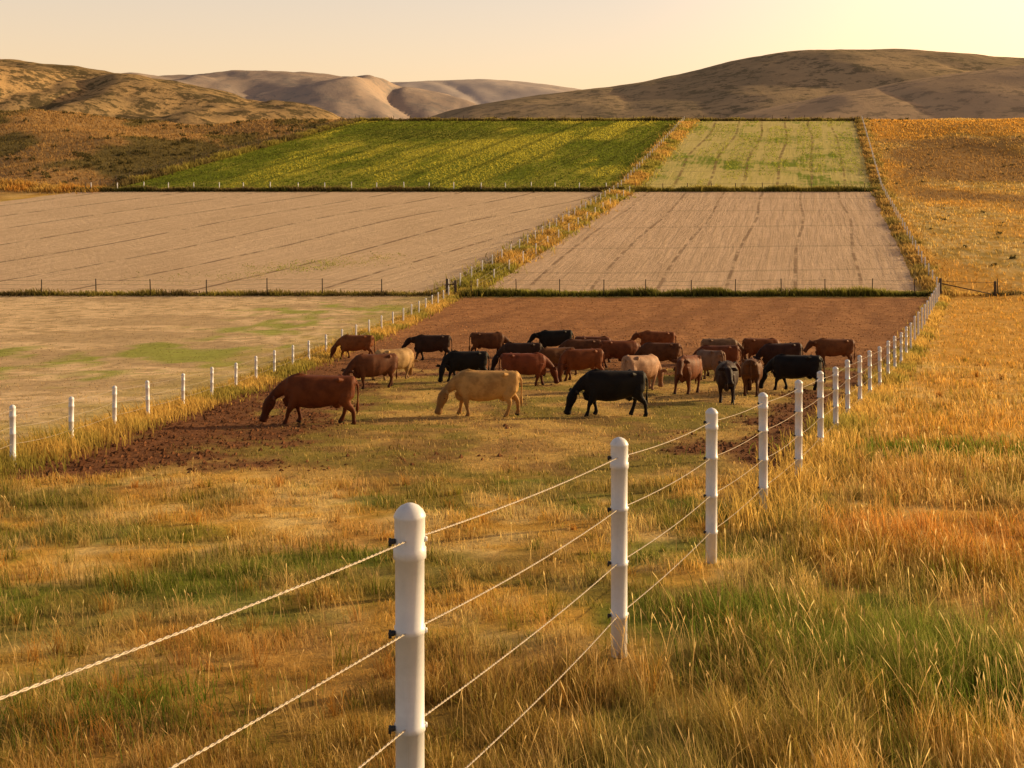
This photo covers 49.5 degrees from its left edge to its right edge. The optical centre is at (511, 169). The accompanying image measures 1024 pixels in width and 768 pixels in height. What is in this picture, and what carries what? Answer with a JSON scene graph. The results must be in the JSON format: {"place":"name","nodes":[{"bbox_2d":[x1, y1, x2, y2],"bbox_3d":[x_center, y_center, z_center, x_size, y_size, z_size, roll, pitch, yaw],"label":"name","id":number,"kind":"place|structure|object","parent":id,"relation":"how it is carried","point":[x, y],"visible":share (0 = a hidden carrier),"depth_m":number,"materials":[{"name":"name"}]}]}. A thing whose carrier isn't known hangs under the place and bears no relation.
{"place":"outdoors","nodes":[
{"label":"outdoors","id":0,"kind":"place"},
{"bbox_2d":[0,59,345,123],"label":"hill","id":1,"kind":"structure","parent":0,"point":[25,85],"depth_m":523.63,"materials":[{"name":"brown plant"}]},
{"bbox_2d":[122,70,477,118],"bbox_3d":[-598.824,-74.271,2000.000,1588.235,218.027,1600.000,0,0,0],"label":"distant hill","id":2,"kind":"structure","parent":0,"point":[368,96],"depth_m":1766.59,"materials":[{"name":"beige sand"}]},
{"bbox_2d":[0,192,606,292],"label":"hay field","id":3,"kind":"structure","parent":0,"point":[66,241],"depth_m":141.20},
{"bbox_2d":[118,121,673,188],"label":"crop field","id":4,"kind":"structure","parent":0,"point":[330,176],"depth_m":221.81,"materials":[{"name":"green plant"}]},
{"bbox_2d":[391,79,581,103],"bbox_3d":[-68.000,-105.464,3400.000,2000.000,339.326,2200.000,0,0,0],"label":"distant hill","id":5,"kind":"structure","parent":0,"point":[479,91],"depth_m":3137.73,"materials":[{"name":"beige sand"}]},
{"bbox_2d":[0,110,1023,767],"bbox_3d":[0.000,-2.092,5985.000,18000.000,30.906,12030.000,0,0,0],"label":"ground","id":6,"kind":"structure","parent":0,"point":[250,338],"depth_m":23.83,"materials":[{"name":"soil"}]},
{"bbox_2d":[1,278,381,294],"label":"wire fence","id":7,"kind":"object","parent":6,"relation":"on","point":[266,283],"visible":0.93,"depth_m":107.06,"materials":[{"name":"brown wood"}]},
{"bbox_2d":[85,115,355,186],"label":"wire fence","id":8,"kind":"object","parent":6,"relation":"on","point":[217,151],"visible":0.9,"depth_m":224.31,"materials":[{"name":"brown wood"}]},
{"bbox_2d":[0,287,448,459],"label":"white post wire fence","id":9,"kind":"object","parent":6,"relation":"on","point":[12,419],"visible":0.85,"depth_m":31.35,"materials":[{"name":"plastic"}]},
{"bbox_2d":[259,373,358,424],"bbox_3d":[-5.458,6.191,29.990,2.645,1.395,0.820,2,0,-4],"label":"cow","id":10,"kind":"object","parent":6,"relation":"on","point":[298,391],"visible":0.98,"depth_m":29.73},
{"bbox_2d":[91,182,606,188],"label":"wire fence","id":11,"kind":"object","parent":6,"relation":"on","point":[168,185],"visible":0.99,"depth_m":189.99,"materials":[{"name":"brown wood"}]},
{"bbox_2d":[329,334,375,358],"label":"cow","id":12,"kind":"object","parent":6,"relation":"on","point":[347,342],"visible":0.98,"depth_m":57.74},
{"bbox_2d":[341,353,397,388],"bbox_3d":[-5.575,7.835,43.250,2.505,1.399,0.809,4,-2,-32],"label":"cow","id":13,"kind":"object","parent":6,"relation":"on","point":[362,366],"visible":0.92,"depth_m":42.99},
{"bbox_2d":[371,347,418,380],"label":"cow","id":14,"kind":"object","parent":6,"relation":"on","point":[406,359],"visible":0.67,"depth_m":46.92},
{"bbox_2d":[401,334,452,359],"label":"cow","id":15,"kind":"object","parent":6,"relation":"on","point":[429,343],"visible":0.94,"depth_m":56.74},
{"bbox_2d":[446,279,456,294],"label":"wooden corner brace","id":16,"kind":"object","parent":6,"relation":"on","point":[455,285],"visible":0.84,"depth_m":105.89,"materials":[{"name":"brown wood"}]},
{"bbox_2d":[436,350,489,381],"bbox_3d":[-2.057,8.184,46.261,2.272,1.342,0.784,0,0,-15],"label":"cow","id":17,"kind":"object","parent":6,"relation":"on","point":[453,361],"visible":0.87,"depth_m":46.02},
{"bbox_2d":[11,299,925,480],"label":"soil clods","id":18,"kind":"object","parent":6,"relation":"on","point":[125,449],"visible":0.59,"depth_m":30.37,"materials":[{"name":"brown soil"}]},
{"bbox_2d":[0,283,939,767],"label":"white post wire fence","id":19,"kind":"object","parent":6,"relation":"on","point":[410,627],"visible":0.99,"depth_m":6.09,"materials":[{"name":"plastic"}]},
{"bbox_2d":[434,369,522,416],"bbox_3d":[-0.979,6.569,32.702,2.602,1.411,0.823,0,0,2],"label":"cow","id":20,"kind":"object","parent":6,"relation":"on","point":[467,385],"visible":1,"depth_m":32.42},
{"bbox_2d":[469,332,509,352],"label":"cow","id":21,"kind":"object","parent":6,"relation":"on","point":[495,340],"visible":0.77,"depth_m":58.70},
{"bbox_2d":[0,108,1023,767],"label":"meadow grass","id":22,"kind":"structure","parent":6,"relation":"on","point":[860,674],"depth_m":12.30,"materials":[{"name":"yellow plant"}]},
{"bbox_2d":[0,378,1023,767],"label":"seed head grass","id":23,"kind":"structure","parent":6,"relation":"on","point":[1018,752],"depth_m":7.86,"materials":[{"name":"yellow plant"}]},
{"bbox_2d":[5,107,1021,264],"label":"sagebrush shrubs","id":24,"kind":"object","parent":6,"relation":"on","point":[83,154],"visible":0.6,"depth_m":233.66,"materials":[{"name":"green plant"}]},
{"bbox_2d":[490,342,542,370],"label":"cow","id":25,"kind":"object","parent":6,"relation":"on","point":[512,347],"visible":0.48,"depth_m":50.27},
{"bbox_2d":[499,352,559,385],"bbox_3d":[0.689,7.957,44.317,2.498,1.369,0.794,1,0,-6],"label":"cow","id":26,"kind":"object","parent":6,"relation":"on","point":[536,363],"visible":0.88,"depth_m":44.03},
{"bbox_2d":[526,329,573,347],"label":"cow","id":27,"kind":"object","parent":6,"relation":"on","point":[550,338],"visible":0.73,"depth_m":59.73},
{"bbox_2d":[477,186,629,284],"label":"white post wire fence","id":28,"kind":"object","parent":6,"relation":"on","point":[522,256],"visible":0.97,"depth_m":129.75,"materials":[{"name":"plastic"}]},
{"bbox_2d":[534,347,576,377],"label":"cow","id":29,"kind":"object","parent":6,"relation":"on","point":[552,355],"visible":0.3,"depth_m":48.19},
{"bbox_2d":[448,116,684,286],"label":"white post wire fence","id":30,"kind":"object","parent":6,"relation":"on","point":[566,213],"visible":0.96,"depth_m":152.16,"materials":[{"name":"plastic"}]},
{"bbox_2d":[554,348,603,381],"bbox_3d":[2.781,8.155,46.450,2.294,1.397,0.858,0,0,-21],"label":"cow","id":31,"kind":"object","parent":6,"relation":"on","point":[570,359],"visible":0.89,"depth_m":46.18},
{"bbox_2d":[558,338,600,348],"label":"cow","id":32,"kind":"object","parent":6,"relation":"on","point":[584,344],"visible":0.31,"depth_m":53.73},
{"bbox_2d":[575,336,621,361],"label":"cow","id":33,"kind":"object","parent":6,"relation":"on","point":[601,338],"visible":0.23,"depth_m":55.85},
{"bbox_2d":[563,369,647,416],"bbox_3d":[2.784,6.606,32.891,2.538,1.425,0.802,1,0,-3],"label":"cow","id":34,"kind":"object","parent":6,"relation":"on","point":[595,385],"visible":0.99,"depth_m":32.63},
{"bbox_2d":[359,115,857,119],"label":"wire fence","id":35,"kind":"object","parent":6,"relation":"on","point":[599,117],"visible":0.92,"depth_m":290.93,"materials":[{"name":"brown wood"}]},
{"bbox_2d":[598,340,640,367],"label":"cow","id":36,"kind":"object","parent":6,"relation":"on","point":[616,349],"visible":0.68,"depth_m":52.16},
{"bbox_2d":[621,354,667,389],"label":"cow","id":37,"kind":"object","parent":6,"relation":"on","point":[649,365],"visible":0.75,"depth_m":42.30},
{"bbox_2d":[630,330,675,345],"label":"cow","id":38,"kind":"object","parent":6,"relation":"on","point":[646,336],"visible":0.63,"depth_m":59.22},
{"bbox_2d":[634,342,682,370],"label":"cow","id":39,"kind":"object","parent":6,"relation":"on","point":[670,352],"visible":0.67,"depth_m":51.16},
{"bbox_2d":[671,354,702,393],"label":"cow","id":40,"kind":"object","parent":6,"relation":"on","point":[688,368],"visible":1,"depth_m":40.53},
{"bbox_2d":[470,278,914,294],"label":"wire fence","id":41,"kind":"object","parent":6,"relation":"on","point":[691,285],"visible":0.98,"depth_m":106.59,"materials":[{"name":"brown wood"}]},
{"bbox_2d":[696,349,725,380],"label":"cow","id":42,"kind":"object","parent":6,"relation":"on","point":[710,359],"visible":0.63,"depth_m":46.04},
{"bbox_2d":[693,345,741,376],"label":"cow","id":43,"kind":"object","parent":6,"relation":"on","point":[731,352],"visible":0.48,"depth_m":48.15},
{"bbox_2d":[701,338,746,359],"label":"cow","id":44,"kind":"object","parent":6,"relation":"on","point":[720,342],"visible":0.38,"depth_m":55.27},
{"bbox_2d":[715,360,738,404],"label":"cow","id":45,"kind":"object","parent":6,"relation":"on","point":[726,375],"visible":0.98,"depth_m":36.73},
{"bbox_2d":[635,183,864,187],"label":"wire fence","id":46,"kind":"object","parent":6,"relation":"on","point":[735,184],"visible":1,"depth_m":189.96,"materials":[{"name":"brown wood"}]},
{"bbox_2d":[740,357,762,396],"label":"cow","id":47,"kind":"object","parent":6,"relation":"on","point":[751,370],"visible":1,"depth_m":39.69},
{"bbox_2d":[741,337,780,360],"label":"cow","id":48,"kind":"object","parent":6,"relation":"on","point":[751,346],"visible":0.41,"depth_m":54.52},
{"bbox_2d":[753,342,802,372],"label":"cow","id":49,"kind":"object","parent":6,"relation":"on","point":[767,352],"visible":0.6,"depth_m":50.24},
{"bbox_2d":[759,354,825,390],"bbox_3d":[10.644,7.731,42.380,2.580,1.421,0.807,-4,-2,28],"label":"cow","id":50,"kind":"object","parent":6,"relation":"on","point":[783,366],"visible":0.91,"depth_m":42.05},
{"bbox_2d":[803,338,854,364],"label":"cow","id":51,"kind":"object","parent":6,"relation":"on","point":[843,347],"visible":0.93,"depth_m":54.22},
{"bbox_2d":[862,117,937,285],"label":"white post wire fence","id":52,"kind":"object","parent":6,"relation":"on","point":[918,248],"visible":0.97,"depth_m":148.55,"materials":[{"name":"plastic"}]},
{"bbox_2d":[939,278,996,295],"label":"wooden corner brace","id":53,"kind":"object","parent":6,"relation":"on","point":[995,286],"visible":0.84,"depth_m":106.19,"materials":[{"name":"brown wood"}]},
{"bbox_2d":[997,278,1023,293],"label":"wire fence","id":54,"kind":"object","parent":6,"relation":"on","point":[1005,279],"visible":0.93,"depth_m":106.52,"materials":[{"name":"brown wood"}]},
{"bbox_2d":[0,0,1023,89],"label":"sky","id":55,"kind":"structure","parent":0,"point":[578,44],"materials":[{"name":"beige"}]},
{"bbox_2d":[490,192,917,291],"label":"hay field","id":56,"kind":"structure","parent":0,"point":[657,240],"depth_m":133.81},
{"bbox_2d":[428,49,1023,119],"bbox_3d":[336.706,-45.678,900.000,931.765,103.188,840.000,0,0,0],"label":"hill","id":57,"kind":"structure","parent":0,"point":[732,88],"depth_m":729.38,"materials":[{"name":"brown soil"}]},
{"bbox_2d":[641,121,870,188],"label":"crop field","id":58,"kind":"structure","parent":0,"point":[692,167],"depth_m":226.97,"materials":[{"name":"green plant"}]},
{"bbox_2d":[723,65,1023,119],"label":"hill","id":59,"kind":"structure","parent":0,"point":[996,93],"depth_m":541.55,"materials":[{"name":"brown soil"}]}
]}

